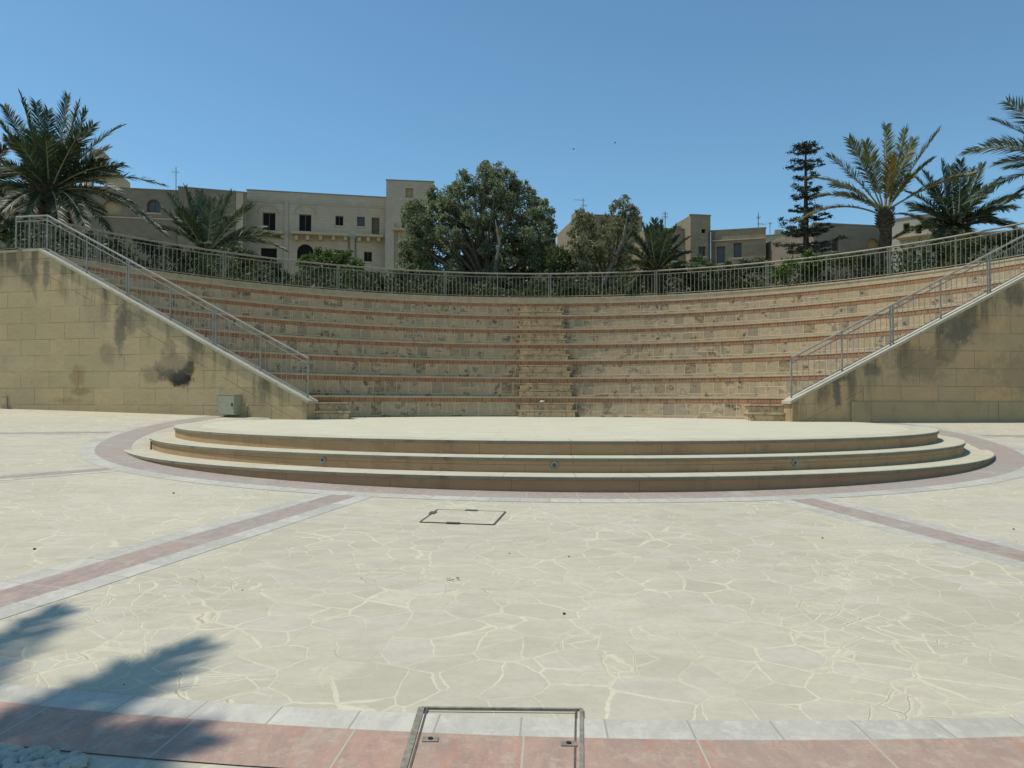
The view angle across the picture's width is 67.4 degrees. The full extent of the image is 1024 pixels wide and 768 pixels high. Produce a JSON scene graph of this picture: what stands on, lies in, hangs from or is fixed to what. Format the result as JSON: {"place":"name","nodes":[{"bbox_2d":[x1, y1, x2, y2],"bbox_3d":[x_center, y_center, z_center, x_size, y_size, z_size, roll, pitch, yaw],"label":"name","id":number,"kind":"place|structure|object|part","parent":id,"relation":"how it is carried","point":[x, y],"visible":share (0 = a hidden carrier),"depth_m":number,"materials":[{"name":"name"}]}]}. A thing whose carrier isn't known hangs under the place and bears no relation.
{"place":"outdoors","nodes":[
{"label":"outdoors","id":0,"kind":"place"},
{"bbox_2d":[0,409,1023,767],"bbox_3d":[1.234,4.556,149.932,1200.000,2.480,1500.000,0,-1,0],"label":"ground","id":1,"kind":"structure","parent":0,"point":[734,611],"depth_m":4.26,"materials":[{"name":"beige stone"}]},
{"bbox_2d":[0,743,88,767],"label":"pebbles","id":2,"kind":"object","parent":1,"relation":"on","point":[20,756],"visible":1,"depth_m":2.51,"materials":[{"name":"gravel"}]},
{"bbox_2d":[0,467,103,475],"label":"paving border band","id":3,"kind":"object","parent":1,"relation":"on","point":[49,471],"visible":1,"depth_m":9.82,"materials":[{"name":"white stone"}]},
{"bbox_2d":[0,433,107,434],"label":"paving border band","id":4,"kind":"object","parent":1,"relation":"on","point":[56,434],"visible":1,"depth_m":14.79,"materials":[{"name":"white stone"}]},
{"bbox_2d":[0,468,111,478],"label":"paving band","id":5,"kind":"object","parent":1,"relation":"on","point":[52,473],"visible":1,"depth_m":9.63,"materials":[{"name":"pink stone"}]},
{"bbox_2d":[0,431,114,433],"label":"paving band","id":6,"kind":"object","parent":1,"relation":"on","point":[50,432],"visible":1,"depth_m":15.09,"materials":[{"name":"pink stone"}]},
{"bbox_2d":[0,470,116,480],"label":"paving border band","id":7,"kind":"object","parent":1,"relation":"on","point":[18,478],"visible":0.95,"depth_m":9.45,"materials":[{"name":"white stone"}]},
{"bbox_2d":[0,430,117,432],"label":"paving border band","id":8,"kind":"object","parent":1,"relation":"on","point":[58,431],"visible":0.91,"depth_m":15.30,"materials":[{"name":"white stone"}]},
{"bbox_2d":[0,248,317,419],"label":"retaining wall","id":9,"kind":"structure","parent":1,"relation":"on","point":[73,337],"depth_m":19.82,"materials":[{"name":"stone"}]},
{"bbox_2d":[0,396,7,408],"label":"conduit pipe","id":10,"kind":"object","parent":9,"relation":"attached to","point":[6,401],"visible":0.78,"depth_m":20.54,"materials":[{"name":"metal"}]},
{"bbox_2d":[15,215,308,397],"bbox_3d":[-9.195,-2.110,19.677,8.954,4.945,0.050,0,-1,15],"label":"stair railing","id":11,"kind":"object","parent":9,"relation":"on","point":[127,263],"visible":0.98,"depth_m":19.57,"materials":[{"name":"metal"}]},
{"bbox_2d":[216,394,240,414],"bbox_3d":[-6.870,0.500,18.632,0.514,0.488,0.300,0,-1,15],"label":"electrical cabinet","id":12,"kind":"object","parent":9,"relation":"attached to","point":[228,404],"visible":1,"depth_m":18.51,"materials":[{"name":"grey metal"}]},
{"bbox_3d":[-6.906,0.506,18.501,0.466,0.442,0.028,0,-1,15],"label":"door","id":13,"kind":"part","parent":12,"relation":"part of","materials":[{"name":"grey paint"}]},
{"bbox_2d":[0,494,330,589],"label":"paving border band","id":14,"kind":"object","parent":1,"relation":"on","point":[32,576],"visible":1,"depth_m":5.64,"materials":[{"name":"white stone"}]},
{"bbox_2d":[0,494,354,607],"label":"paving band","id":15,"kind":"object","parent":1,"relation":"on","point":[21,592],"visible":1,"depth_m":5.39,"materials":[{"name":"pink stone"}]},
{"bbox_2d":[0,496,371,619],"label":"paving border band","id":16,"kind":"object","parent":1,"relation":"on","point":[48,598],"visible":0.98,"depth_m":5.12,"materials":[{"name":"white stone"}]},
{"bbox_2d":[419,509,505,524],"bbox_3d":[-0.439,1.188,6.893,0.684,0.031,0.685,0,-1,9],"label":"inspection cover","id":17,"kind":"object","parent":1,"relation":"on","point":[472,516],"visible":1,"depth_m":6.89,"materials":[{"name":"metal"}]},
{"bbox_2d":[0,702,1023,767],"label":"paving ring","id":18,"kind":"object","parent":1,"relation":"on","point":[181,739],"visible":1,"depth_m":2.63,"materials":[{"name":"pink stone"}]},
{"bbox_2d":[400,706,583,767],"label":"inspection cover","id":19,"kind":"object","parent":18,"relation":"on","point":[411,740],"visible":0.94,"depth_m":2.79,"materials":[{"name":"metal"}]},
{"bbox_2d":[0,683,1023,739],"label":"paving border ring","id":20,"kind":"object","parent":1,"relation":"on","point":[605,728],"visible":1,"depth_m":2.82,"materials":[{"name":"white stone"}]},
{"bbox_2d":[0,247,1023,420],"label":"seating terrace","id":21,"kind":"structure","parent":1,"relation":"on","point":[720,355],"depth_m":23.76,"materials":[{"name":"stone"}]},
{"bbox_2d":[28,217,1023,296],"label":"curved railing","id":22,"kind":"object","parent":21,"relation":"on","point":[766,266],"visible":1,"depth_m":26.94,"materials":[{"name":"metal"}]},
{"bbox_2d":[77,415,1023,502],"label":"paving border ring","id":23,"kind":"object","parent":1,"relation":"on","point":[86,451],"visible":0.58,"depth_m":8.56,"materials":[{"name":"white stone"}]},
{"bbox_2d":[124,417,994,491],"bbox_3d":[0.763,1.292,16.470,16.244,0.925,16.244,0,-1,0],"label":"round stage","id":24,"kind":"object","parent":1,"relation":"on","point":[585,454],"visible":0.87,"depth_m":9.53,"materials":[{"name":"stone"}]},
{"bbox_2d":[95,416,1023,498],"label":"paving ring","id":25,"kind":"object","parent":1,"relation":"on","point":[1005,460],"visible":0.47,"depth_m":9.12,"materials":[{"name":"pink stone"}]},
{"bbox_2d":[774,500,1023,568],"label":"paving border band","id":26,"kind":"object","parent":1,"relation":"on","point":[970,551],"visible":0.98,"depth_m":6.16,"materials":[{"name":"white stone"}]},
{"bbox_2d":[781,273,1023,436],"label":"retaining wall","id":27,"kind":"structure","parent":1,"relation":"on","point":[964,362],"depth_m":18.39,"materials":[{"name":"brown stone"}]},
{"bbox_2d":[790,235,1023,397],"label":"stair railing","id":28,"kind":"object","parent":27,"relation":"on","point":[988,284],"visible":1,"depth_m":18.50,"materials":[{"name":"metal"}]},
{"bbox_2d":[792,499,1023,561],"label":"paving band","id":29,"kind":"object","parent":1,"relation":"on","point":[1000,550],"visible":1,"depth_m":6.40,"materials":[{"name":"pink stone"}]},
{"bbox_2d":[817,498,1023,550],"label":"paving border band","id":30,"kind":"object","parent":1,"relation":"on","point":[943,528],"visible":1,"depth_m":6.62,"materials":[{"name":"white stone"}]},
{"bbox_2d":[977,434,1023,435],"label":"paving border band","id":31,"kind":"object","parent":1,"relation":"on","point":[998,434],"visible":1,"depth_m":15.75,"materials":[{"name":"white stone"}]},
{"bbox_2d":[981,435,1023,436],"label":"paving band","id":32,"kind":"object","parent":1,"relation":"on","point":[1003,435],"visible":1,"depth_m":15.56,"materials":[{"name":"pink stone"}]},
{"bbox_2d":[985,436,1023,437],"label":"paving border band","id":33,"kind":"object","parent":1,"relation":"on","point":[1005,437],"visible":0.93,"depth_m":15.23,"materials":[{"name":"white stone"}]},
{"bbox_2d":[0,0,1023,284],"label":"sky","id":34,"kind":"structure","parent":0,"point":[702,103],"materials":[{"name":"blue"}]},
{"label":"garden terrain","id":35,"kind":"structure","parent":0,"visible":0},
{"bbox_2d":[0,142,17,216],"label":"date palm","id":36,"kind":"object","parent":35,"relation":"on","point":[4,150],"visible":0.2,"depth_m":29.43,"materials":[{"name":"green plant"}]},
{"bbox_2d":[0,213,125,253],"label":"shrub","id":37,"kind":"object","parent":35,"relation":"on","point":[7,230],"visible":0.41,"depth_m":24.86,"materials":[{"name":"green plant"}]},
{"bbox_2d":[0,89,169,250],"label":"date palm","id":38,"kind":"object","parent":35,"relation":"on","point":[49,171],"visible":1,"depth_m":26.73,"materials":[{"name":"green plant"}]},
{"bbox_2d":[0,181,177,271],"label":"long grey house","id":39,"kind":"structure","parent":35,"relation":"on","point":[123,220],"depth_m":64.97,"materials":[{"name":"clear stone"}]},
{"bbox_2d":[89,148,129,187],"bbox_3d":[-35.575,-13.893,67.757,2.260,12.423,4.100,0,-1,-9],"label":"rooftop block","id":40,"kind":"structure","parent":39,"relation":"on","point":[121,182],"depth_m":67.04,"materials":[{"name":"stone"}]},
{"bbox_2d":[104,201,121,214],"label":"window","id":41,"kind":"structure","parent":39,"relation":"in","point":[115,209],"depth_m":64.95,"materials":[{"name":"yellow stone"}]},
{"bbox_2d":[145,200,161,214],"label":"window","id":42,"kind":"structure","parent":39,"relation":"in","point":[153,206],"depth_m":65.50,"materials":[{"name":"grey glass"}]},
{"bbox_2d":[132,236,201,271],"bbox_3d":[-11.919,-4.139,26.658,2.299,2.057,1.525,0,-1,8],"label":"shrub","id":43,"kind":"object","parent":35,"relation":"on","point":[177,254],"visible":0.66,"depth_m":26.55,"materials":[{"name":"green plant"}]},
{"bbox_2d":[177,186,246,281],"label":"grey house","id":44,"kind":"structure","parent":35,"relation":"on","point":[239,198],"depth_m":65.91,"materials":[{"name":"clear stone"}]},
{"bbox_2d":[154,183,290,277],"bbox_3d":[-11.392,-5.472,30.143,5.598,4.851,3.270,0,-1,25],"label":"date palm","id":45,"kind":"object","parent":35,"relation":"on","point":[203,235],"visible":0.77,"depth_m":30.01,"materials":[{"name":"green plant"}]},
{"bbox_2d":[221,242,292,283],"bbox_3d":[-9.827,-4.238,29.728,2.687,2.401,1.705,0,-1,0],"label":"shrub","id":46,"kind":"object","parent":35,"relation":"on","point":[238,249],"visible":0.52,"depth_m":29.35,"materials":[{"name":"green plant"}]},
{"bbox_2d":[246,189,385,292],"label":"limestone house","id":47,"kind":"structure","parent":35,"relation":"on","point":[302,223],"depth_m":69.77,"materials":[{"name":"beige stone"}]},
{"bbox_2d":[263,213,274,229],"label":"window","id":48,"kind":"structure","parent":47,"relation":"in","point":[268,218],"depth_m":69.20,"materials":[{"name":"black glass"}]},
{"bbox_2d":[261,248,276,264],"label":"window","id":49,"kind":"structure","parent":47,"relation":"in","point":[272,253],"depth_m":69.15,"materials":[{"name":"black glass"}]},
{"bbox_2d":[299,215,310,230],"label":"window","id":50,"kind":"structure","parent":47,"relation":"in","point":[304,220],"depth_m":69.83,"materials":[{"name":"black glass"}]},
{"bbox_2d":[297,245,312,260],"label":"window","id":51,"kind":"structure","parent":47,"relation":"in","point":[304,249],"depth_m":69.78,"materials":[{"name":"black glass"}]},
{"bbox_2d":[334,216,343,226],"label":"window","id":52,"kind":"structure","parent":47,"relation":"in","point":[339,220],"depth_m":70.43,"materials":[{"name":"black glass"}]},
{"bbox_2d":[356,217,365,227],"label":"window","id":53,"kind":"structure","parent":47,"relation":"in","point":[360,220],"depth_m":70.84,"materials":[{"name":"grey glass"}]},
{"bbox_2d":[363,252,372,262],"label":"window","id":54,"kind":"structure","parent":47,"relation":"in","point":[367,255],"depth_m":70.91,"materials":[{"name":"black glass"}]},
{"bbox_2d":[372,218,378,233],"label":"balcony door","id":55,"kind":"structure","parent":47,"relation":"in","point":[375,221],"depth_m":71.12,"materials":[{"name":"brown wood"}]},
{"bbox_2d":[291,246,364,287],"bbox_3d":[-7.698,-4.358,32.221,3.250,2.756,1.858,0,-1,26],"label":"shrub","id":56,"kind":"object","parent":35,"relation":"on","point":[329,257],"visible":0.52,"depth_m":31.95,"materials":[{"name":"green plant"}]},
{"bbox_2d":[349,268,414,293],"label":"shrub","id":57,"kind":"object","parent":35,"relation":"on","point":[377,274],"visible":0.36,"depth_m":31.56,"materials":[{"name":"green plant"}]},
{"bbox_2d":[385,179,433,290],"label":"tower house","id":58,"kind":"structure","parent":35,"relation":"on","point":[399,193],"depth_m":69.75,"materials":[{"name":"yellow stone"}]},
{"bbox_2d":[406,189,412,197],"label":"window","id":59,"kind":"structure","parent":58,"relation":"in","point":[409,192],"depth_m":70.27,"materials":[{"name":"beige"}]},
{"bbox_2d":[395,160,557,295],"bbox_3d":[-1.622,-6.804,36.164,7.937,7.858,4.912,0,-1,0],"label":"olive tree","id":60,"kind":"object","parent":35,"relation":"on","point":[481,249],"visible":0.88,"depth_m":35.42,"materials":[{"name":"green plant"}]},
{"bbox_2d":[414,271,539,296],"bbox_3d":[-1.542,-3.946,33.349,5.471,2.035,2.086,0,-1,-13],"label":"shrub","id":61,"kind":"object","parent":35,"relation":"on","point":[503,283],"visible":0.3,"depth_m":33.21,"materials":[{"name":"green plant"}]},
{"bbox_2d":[0,224,1023,297],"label":"undergrowth","id":62,"kind":"object","parent":35,"relation":"on","point":[543,290],"visible":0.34,"depth_m":28.32,"materials":[{"name":"green plant"}]},
{"bbox_2d":[534,242,579,294],"bbox_3d":[2.383,-4.656,34.408,2.550,3.515,2.293,1,-1,-21],"label":"round bush","id":63,"kind":"object","parent":35,"relation":"on","point":[560,258],"visible":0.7,"depth_m":34.01,"materials":[{"name":"green plant"}]},
{"bbox_2d":[561,282,611,296],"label":"shrub","id":64,"kind":"object","parent":35,"relation":"on","point":[587,292],"visible":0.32,"depth_m":31.70,"materials":[{"name":"green plant"}]},
{"bbox_2d":[557,211,642,296],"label":"old house","id":65,"kind":"structure","parent":35,"relation":"on","point":[562,237],"depth_m":67.01,"materials":[{"name":"beige stone"}]},
{"bbox_2d":[566,194,641,296],"bbox_3d":[4.041,-5.732,33.861,3.387,5.646,2.822,0,-1,0],"label":"thin tree","id":66,"kind":"object","parent":35,"relation":"on","point":[585,257],"visible":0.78,"depth_m":33.59,"materials":[{"name":"green plant"}]},
{"bbox_2d":[608,265,649,295],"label":"shrub","id":67,"kind":"object","parent":35,"relation":"on","point":[627,278],"visible":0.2,"depth_m":32.11,"materials":[{"name":"green plant"}]},
{"bbox_2d":[630,226,684,294],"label":"house","id":68,"kind":"structure","parent":35,"relation":"on","point":[680,230],"depth_m":63.02,"materials":[{"name":"beige stone"}]},
{"bbox_2d":[612,217,712,294],"bbox_3d":[6.008,-4.868,30.247,3.691,3.768,3.377,0,-1,26],"label":"squat palm","id":69,"kind":"object","parent":35,"relation":"on","point":[660,249],"visible":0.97,"depth_m":30.22,"materials":[{"name":"green plant"}]},
{"bbox_2d":[677,214,710,292],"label":"stair tower","id":70,"kind":"structure","parent":35,"relation":"on","point":[696,227],"depth_m":62.03,"materials":[{"name":"beige stone"}]},
{"bbox_2d":[698,247,706,257],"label":"window","id":71,"kind":"structure","parent":70,"relation":"in","point":[700,249],"depth_m":62.27,"materials":[{"name":"grey glass"}]},
{"bbox_2d":[672,256,725,292],"bbox_3d":[7.446,-4.047,30.569,2.374,2.176,1.182,0,-1,27],"label":"shrub","id":72,"kind":"object","parent":35,"relation":"on","point":[699,259],"visible":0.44,"depth_m":30.50,"materials":[{"name":"green plant"}]},
{"bbox_2d":[710,227,765,290],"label":"weathered house","id":73,"kind":"structure","parent":35,"relation":"on","point":[735,245],"depth_m":61.74,"materials":[{"name":"beige stone"}]},
{"bbox_2d":[716,247,724,264],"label":"window","id":74,"kind":"structure","parent":73,"relation":"in","point":[720,250],"depth_m":62.37,"materials":[{"name":"grey glass"}]},
{"bbox_2d":[732,243,742,258],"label":"window","id":75,"kind":"structure","parent":73,"relation":"in","point":[737,247],"depth_m":61.96,"materials":[{"name":"grey glass"}]},
{"bbox_2d":[715,256,769,289],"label":"shrub","id":76,"kind":"object","parent":35,"relation":"on","point":[742,261],"visible":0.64,"depth_m":29.31,"materials":[{"name":"green plant"}]},
{"bbox_2d":[766,229,785,242],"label":"cream house","id":77,"kind":"structure","parent":35,"relation":"on","point":[774,236],"depth_m":74.99,"materials":[{"name":"beige stone"}]},
{"bbox_2d":[769,248,829,285],"bbox_3d":[10.334,-3.961,27.577,2.123,1.906,1.529,0,-1,0],"label":"shrub","id":78,"kind":"object","parent":35,"relation":"on","point":[782,271],"visible":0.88,"depth_m":27.54,"materials":[{"name":"green plant"}]},
{"bbox_2d":[772,140,847,284],"bbox_3d":[12.722,-6.709,33.129,3.049,7.418,3.042,0,-1,0],"label":"layered conifer","id":79,"kind":"object","parent":35,"relation":"on","point":[804,231],"visible":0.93,"depth_m":32.95,"materials":[{"name":"green plant"}]},
{"bbox_2d":[766,222,879,287],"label":"brown house","id":80,"kind":"structure","parent":35,"relation":"on","point":[862,236],"depth_m":55.66,"materials":[{"name":"brown plaster"},{"name":"glass"}]},
{"bbox_2d":[831,241,839,252],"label":"window","id":81,"kind":"structure","parent":80,"relation":"in","point":[834,247],"depth_m":55.59,"materials":[{"name":"grey glass"}]},
{"bbox_2d":[866,239,877,248],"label":"window","id":82,"kind":"structure","parent":80,"relation":"in","point":[871,244],"depth_m":56.16,"materials":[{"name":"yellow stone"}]},
{"bbox_2d":[827,249,876,279],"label":"shrub","id":83,"kind":"object","parent":35,"relation":"on","point":[843,261],"visible":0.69,"depth_m":26.32,"materials":[{"name":"green plant"}]},
{"bbox_2d":[790,121,979,275],"bbox_3d":[12.950,-6.253,26.916,6.575,6.444,3.161,0,-1,0],"label":"tall palm","id":84,"kind":"object","parent":35,"relation":"on","point":[884,220],"visible":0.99,"depth_m":26.89,"materials":[{"name":"green plant"}]},
{"bbox_2d":[891,214,939,273],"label":"white house","id":85,"kind":"structure","parent":35,"relation":"on","point":[901,224],"depth_m":51.09,"materials":[{"name":"clear stone"}]},
{"bbox_2d":[892,157,1023,262],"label":"bushy palm","id":86,"kind":"object","parent":35,"relation":"on","point":[962,220],"visible":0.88,"depth_m":28.65,"materials":[{"name":"green plant"}]},
{"bbox_2d":[929,232,986,266],"bbox_3d":[14.421,-3.929,24.594,1.539,1.743,1.527,1,-1,-22],"label":"shrub","id":87,"kind":"object","parent":35,"relation":"on","point":[943,249],"visible":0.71,"depth_m":24.68,"materials":[{"name":"green plant"}]},
{"bbox_2d":[942,229,1023,268],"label":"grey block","id":88,"kind":"structure","parent":35,"relation":"on","point":[984,233],"depth_m":48.66,"materials":[{"name":"clear stone"}]},
{"bbox_2d":[956,94,1023,205],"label":"leaning palm","id":89,"kind":"object","parent":35,"relation":"on","point":[990,144],"visible":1,"depth_m":22.45,"materials":[{"name":"green plant"}]},
{"bbox_2d":[983,226,1023,259],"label":"shrub","id":90,"kind":"object","parent":35,"relation":"on","point":[992,240],"visible":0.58,"depth_m":23.75,"materials":[{"name":"green plant"}]}
]}

